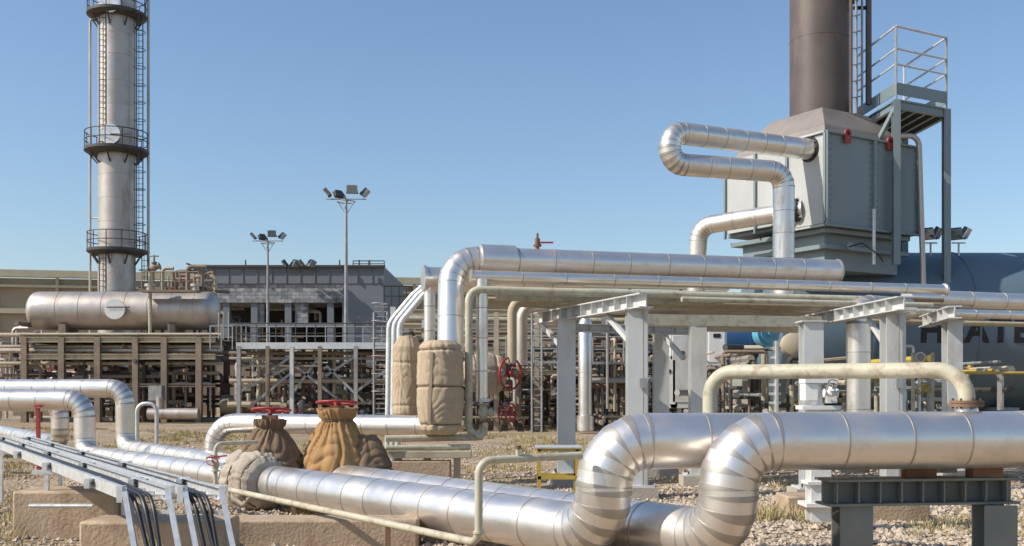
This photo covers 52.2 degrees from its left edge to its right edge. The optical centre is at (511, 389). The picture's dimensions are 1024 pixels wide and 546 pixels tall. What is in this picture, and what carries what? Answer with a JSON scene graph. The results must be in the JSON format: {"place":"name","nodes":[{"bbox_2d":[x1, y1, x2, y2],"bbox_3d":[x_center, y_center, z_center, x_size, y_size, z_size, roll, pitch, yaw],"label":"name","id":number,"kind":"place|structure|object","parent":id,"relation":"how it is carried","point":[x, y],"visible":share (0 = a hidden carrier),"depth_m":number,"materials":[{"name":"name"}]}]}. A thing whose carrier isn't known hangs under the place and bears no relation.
{"place":"outdoors","nodes":[
{"label":"outdoors","id":0,"kind":"place"},
{"bbox_2d":[196,259,402,364],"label":"compressor building","id":1,"kind":"structure","parent":0,"point":[310,291],"depth_m":80.12,"materials":[{"name":"metal"}]},
{"bbox_2d":[204,413,431,451],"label":"insulated branch pipe","id":2,"kind":"object","parent":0,"point":[224,427],"visible":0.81,"depth_m":19.61,"materials":[{"name":"silver metal"}]},
{"bbox_2d":[421,265,584,340],"bbox_3d":[-0.162,-1.064,20.613,3.230,2.661,0.523,0,0,-15],"label":"insulated rack pipe","id":3,"kind":"object","parent":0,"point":[429,280],"visible":0.3,"depth_m":20.11,"materials":[{"name":"metal"}]},
{"bbox_2d":[0,390,1023,545],"bbox_3d":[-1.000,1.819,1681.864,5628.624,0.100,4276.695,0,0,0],"label":"ground","id":4,"kind":"structure","parent":0,"point":[104,436],"depth_m":25.86,"materials":[{"name":"beige gravel"}]},
{"bbox_2d":[0,410,68,445],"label":"insulated pipeline","id":5,"kind":"object","parent":4,"relation":"on","point":[59,433],"visible":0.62,"depth_m":26.92,"materials":[{"name":"metal"}]},
{"bbox_2d":[34,405,41,469],"bbox_3d":[-10.072,1.071,22.200,0.123,1.460,0.120,0,0,0],"label":"marker post","id":6,"kind":"object","parent":4,"relation":"on","point":[38,427],"visible":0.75,"depth_m":22.16,"materials":[{"name":"red metal"}]},
{"bbox_2d":[0,451,124,514],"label":"cable tray support","id":7,"kind":"object","parent":4,"relation":"on","point":[46,473],"visible":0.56,"depth_m":12.57,"materials":[{"name":"metal"}]},
{"bbox_2d":[13,486,135,539],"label":"concrete block","id":8,"kind":"structure","parent":4,"relation":"on","point":[52,523],"depth_m":12.50,"materials":[{"name":"beige concrete"}]},
{"bbox_2d":[0,436,180,545],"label":"cable ladder tray","id":9,"kind":"object","parent":4,"relation":"on","point":[121,487],"visible":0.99,"depth_m":9.82,"materials":[{"name":"metal"}]},
{"bbox_2d":[0,254,240,421],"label":"process pipe rack","id":10,"kind":"object","parent":4,"relation":"on","point":[175,387],"visible":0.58,"depth_m":57.52,"materials":[{"name":"brown metal"}]},
{"bbox_2d":[84,0,149,409],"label":"distillation tower","id":11,"kind":"structure","parent":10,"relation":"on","point":[118,152],"depth_m":65.04,"materials":[{"name":"metal"}]},
{"bbox_2d":[25,272,220,332],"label":"horizontal drum","id":12,"kind":"object","parent":10,"relation":"on","point":[67,312],"visible":0.94,"depth_m":59.05,"materials":[{"name":"metal"}]},
{"bbox_2d":[9,436,235,545],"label":"cable ladder tray","id":13,"kind":"object","parent":4,"relation":"on","point":[187,489],"visible":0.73,"depth_m":9.39,"materials":[{"name":"metal"}]},
{"bbox_2d":[135,402,158,443],"bbox_3d":[-9.084,1.054,26.000,0.586,1.492,0.099,0,0,0],"label":"pipe hoop barrier","id":14,"kind":"object","parent":4,"relation":"on","point":[141,404],"visible":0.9,"depth_m":25.96,"materials":[{"name":"metal"}]},
{"bbox_2d":[80,515,239,545],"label":"concrete block","id":15,"kind":"structure","parent":4,"relation":"on","point":[106,530],"depth_m":10.90,"materials":[{"name":"beige concrete"}]},
{"bbox_2d":[218,405,302,510],"bbox_3d":[-3.818,1.071,16.097,1.209,1.643,1.065,0,0,-36],"label":"blanket wrapped valve","id":16,"kind":"object","parent":4,"relation":"on","point":[243,467],"visible":0.77,"depth_m":15.81,"materials":[{"name":"grey fabric"}]},
{"bbox_2d":[250,230,286,341],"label":"flood light mast","id":17,"kind":"object","parent":4,"relation":"on","point":[282,235],"visible":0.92,"depth_m":77.92,"materials":[{"name":"grey metal"}]},
{"bbox_2d":[210,302,388,414],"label":"access platform","id":18,"kind":"structure","parent":4,"relation":"on","point":[302,384],"depth_m":55.83,"materials":[{"name":"metal"}]},
{"bbox_2d":[238,515,421,545],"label":"concrete sleeper","id":19,"kind":"object","parent":4,"relation":"on","point":[297,530],"visible":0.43,"depth_m":12.00,"materials":[{"name":"beige concrete"}]},
{"bbox_2d":[322,185,370,388],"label":"flood light mast","id":20,"kind":"object","parent":4,"relation":"on","point":[364,192],"visible":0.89,"depth_m":59.92,"materials":[{"name":"grey metal"}]},
{"bbox_2d":[301,398,392,471],"bbox_3d":[-2.574,0.900,16.198,1.545,1.521,0.960,0,0,0],"label":"blanket wrapped valve","id":21,"kind":"object","parent":4,"relation":"on","point":[337,439],"visible":0.68,"depth_m":15.93,"materials":[{"name":"brown fabric"}]},
{"bbox_2d":[0,269,729,404],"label":"long process shed","id":22,"kind":"structure","parent":4,"relation":"on","point":[15,293],"depth_m":105.39,"materials":[{"name":"beige paint"}]},
{"bbox_2d":[206,440,582,545],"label":"bore pipe","id":23,"kind":"object","parent":4,"relation":"on","point":[388,525],"visible":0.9,"depth_m":10.24,"materials":[{"name":"beige metal"}]},
{"bbox_2d":[385,286,423,460],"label":"goose neck vent pipe","id":24,"kind":"object","parent":4,"relation":"on","point":[408,306],"visible":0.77,"depth_m":20.97,"materials":[{"name":"metal"}]},
{"bbox_2d":[387,450,471,477],"bbox_3d":[-1.493,1.440,18.300,1.567,0.720,0.400,0,0,0],"label":"beige pipe support","id":25,"kind":"object","parent":4,"relation":"on","point":[427,465],"visible":0.42,"depth_m":18.15,"materials":[{"name":"beige paint"}]},
{"bbox_2d":[385,286,860,450],"bbox_3d":[2.461,-0.402,19.684,9.834,2.940,0.457,0,0,-17],"label":"cream rack pipe","id":26,"kind":"object","parent":25,"relation":"on","point":[473,434],"visible":0.98,"depth_m":18.85,"materials":[{"name":"beige metal"}]},
{"bbox_2d":[392,336,419,414],"bbox_3d":[-1.973,-0.223,19.701,0.566,1.564,0.564,0,0,0],"label":"blanket wrapped valve","id":27,"kind":"object","parent":26,"relation":"on","point":[406,349],"visible":0.71,"depth_m":19.46,"materials":[{"name":"beige fabric"}]},
{"bbox_2d":[417,340,463,434],"bbox_3d":[-1.279,-0.029,18.607,0.845,1.676,0.828,0,0,0],"label":"blanket wrapped valve","id":28,"kind":"object","parent":26,"relation":"on","point":[440,389],"visible":1,"depth_m":18.27,"materials":[{"name":"beige fabric"}]},
{"bbox_2d":[437,233,844,351],"bbox_3d":[2.642,-1.804,20.311,8.440,2.291,0.768,0,0,-17],"label":"insulated rack pipe","id":29,"kind":"object","parent":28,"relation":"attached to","point":[455,269],"visible":0.88,"depth_m":19.83,"materials":[{"name":"metal"}]},
{"bbox_2d":[469,269,949,435],"bbox_3d":[4.158,-0.669,20.132,10.087,3.039,0.616,0,0,-15],"label":"insulated rack pipe","id":30,"kind":"object","parent":26,"relation":"on","point":[481,278],"visible":0.99,"depth_m":19.66,"materials":[{"name":"metal"}]},
{"bbox_2d":[0,379,1023,545],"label":"insulated pipeline","id":31,"kind":"object","parent":4,"relation":"on","point":[744,456],"visible":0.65,"depth_m":9.81,"materials":[{"name":"silver metal"}]},
{"bbox_2d":[703,362,983,412],"bbox_3d":[3.382,0.513,10.937,2.872,1.574,0.318,0,0,33],"label":"cream bypass pipe","id":32,"kind":"object","parent":31,"relation":"on","point":[958,379],"visible":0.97,"depth_m":10.77,"materials":[{"name":"beige metal"}]},
{"bbox_2d":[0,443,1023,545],"bbox_3d":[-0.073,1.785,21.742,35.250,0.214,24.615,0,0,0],"label":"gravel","id":33,"kind":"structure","parent":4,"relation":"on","point":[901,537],"depth_m":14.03,"materials":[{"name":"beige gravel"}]},
{"bbox_2d":[796,379,840,521],"bbox_3d":[3.957,0.775,13.418,0.500,1.850,0.584,0,0,0],"label":"gate valve assembly","id":34,"kind":"object","parent":33,"relation":"on","point":[817,393],"visible":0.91,"depth_m":13.37,"materials":[{"name":"white paint"}]},
{"bbox_2d":[383,285,731,432],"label":"process unit","id":35,"kind":"object","parent":4,"relation":"on","point":[532,397],"visible":0.2,"depth_m":45.98,"materials":[{"name":"grey paint"}]},
{"bbox_2d":[535,445,582,491],"bbox_3d":[0.702,1.330,15.850,0.700,0.940,0.600,0,0,0],"label":"yellow pipe stand","id":36,"kind":"object","parent":4,"relation":"on","point":[540,448],"visible":0.74,"depth_m":15.57,"materials":[{"name":"paint"}]},
{"bbox_2d":[577,318,608,430],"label":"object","id":37,"kind":"object","parent":4,"relation":"on","point":[585,419],"visible":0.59,"depth_m":42.77,"materials":[{"name":"metal"}]},
{"bbox_2d":[669,332,726,412],"bbox_3d":[4.444,0.079,25.983,1.719,3.441,0.435,0,0,0],"label":"control cabinet","id":38,"kind":"object","parent":4,"relation":"on","point":[678,367],"visible":0.41,"depth_m":25.78,"materials":[{"name":"white metal"}]},
{"bbox_2d":[534,293,965,499],"bbox_3d":[5.263,0.150,19.624,8.929,3.500,5.396,0,0,-10],"label":"pipe rack structure","id":39,"kind":"object","parent":4,"relation":"on","point":[637,328],"visible":0.66,"depth_m":19.48,"materials":[{"name":"grey paint"}]},
{"bbox_2d":[488,288,983,364],"bbox_3d":[5.390,-1.205,21.896,12.174,1.410,3.171,0,0,-15],"label":"cream rack pipe","id":40,"kind":"object","parent":39,"relation":"on","point":[517,339],"visible":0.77,"depth_m":20.98,"materials":[{"name":"beige metal"}]},
{"bbox_2d":[463,353,521,393],"bbox_3d":[-0.395,-0.310,20.300,1.178,0.854,0.835,0,0,0],"label":"blanket wrapped valve","id":41,"kind":"object","parent":40,"relation":"attached to","point":[498,373],"visible":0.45,"depth_m":20.05,"materials":[{"name":"grey fabric"}]},
{"bbox_2d":[846,295,916,411],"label":"insulated drop pipe","id":42,"kind":"object","parent":40,"relation":"attached to","point":[858,350],"visible":0.39,"depth_m":20.51,"materials":[{"name":"metal"}]},
{"bbox_2d":[873,291,1023,326],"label":"insulated rack pipe","id":43,"kind":"object","parent":39,"relation":"on","point":[1000,303],"visible":0.77,"depth_m":24.30,"materials":[{"name":"metal"}]},
{"bbox_2d":[776,492,804,510],"bbox_3d":[4.412,1.775,15.950,0.614,0.350,0.700,0,0,0],"label":"concrete footing","id":44,"kind":"object","parent":4,"relation":"on","point":[792,498],"visible":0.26,"depth_m":15.68,"materials":[{"name":"beige concrete"}]},
{"bbox_2d":[674,332,1023,469],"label":"compressor skid","id":45,"kind":"object","parent":4,"relation":"on","point":[742,348],"visible":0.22,"depth_m":25.28,"materials":[{"name":"blue paint"}]},
{"bbox_2d":[723,0,1023,411],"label":"process heater","id":46,"kind":"object","parent":4,"relation":"on","point":[842,181],"visible":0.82,"depth_m":30.88,"materials":[{"name":"paint"}]},
{"bbox_2d":[659,122,818,293],"bbox_3d":[6.376,-4.364,28.171,5.271,5.528,1.254,0,0,-27],"label":"insulated loop pipe","id":47,"kind":"object","parent":46,"relation":"attached to","point":[676,160],"visible":0.89,"depth_m":27.97,"materials":[{"name":"metal"}]},
{"bbox_2d":[687,198,802,290],"bbox_3d":[6.766,-3.518,30.711,3.616,3.887,0.725,0,0,31],"label":"insulated loop pipe","id":48,"kind":"object","parent":46,"relation":"attached to","point":[704,229],"visible":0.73,"depth_m":30.66,"materials":[{"name":"metal"}]},
{"bbox_2d":[858,25,950,282],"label":"stack access platform","id":49,"kind":"structure","parent":46,"relation":"attached to","point":[895,117],"depth_m":31.05,"materials":[{"name":"grey metal"}]},
{"bbox_2d":[873,505,929,522],"bbox_3d":[5.341,1.765,14.750,0.855,0.370,0.700,0,0,0],"label":"concrete footing","id":50,"kind":"object","parent":4,"relation":"on","point":[892,513],"visible":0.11,"depth_m":14.40,"materials":[{"name":"beige concrete"}]},
{"bbox_2d":[815,468,1019,545],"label":"steel pipe support","id":51,"kind":"object","parent":4,"relation":"on","point":[985,493],"visible":0.93,"depth_m":10.23,"materials":[{"name":"grey metal"}]},
{"bbox_2d":[0,390,764,545],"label":"insulated pipeline","id":52,"kind":"object","parent":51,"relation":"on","point":[619,454],"visible":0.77,"depth_m":11.00,"materials":[{"name":"metal"}]},
{"bbox_2d":[906,345,1023,411],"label":"instrument stand","id":53,"kind":"object","parent":4,"relation":"on","point":[919,357],"visible":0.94,"depth_m":21.97,"materials":[{"name":"metal"}]},
{"bbox_2d":[0,425,1023,545],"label":"dry grass","id":54,"kind":"structure","parent":0,"point":[768,514],"depth_m":22.87,"materials":[{"name":"plant"}]},
{"bbox_2d":[0,0,1023,385],"label":"sky","id":55,"kind":"structure","parent":0,"point":[465,123],"materials":[{"name":"blue"}]}
]}

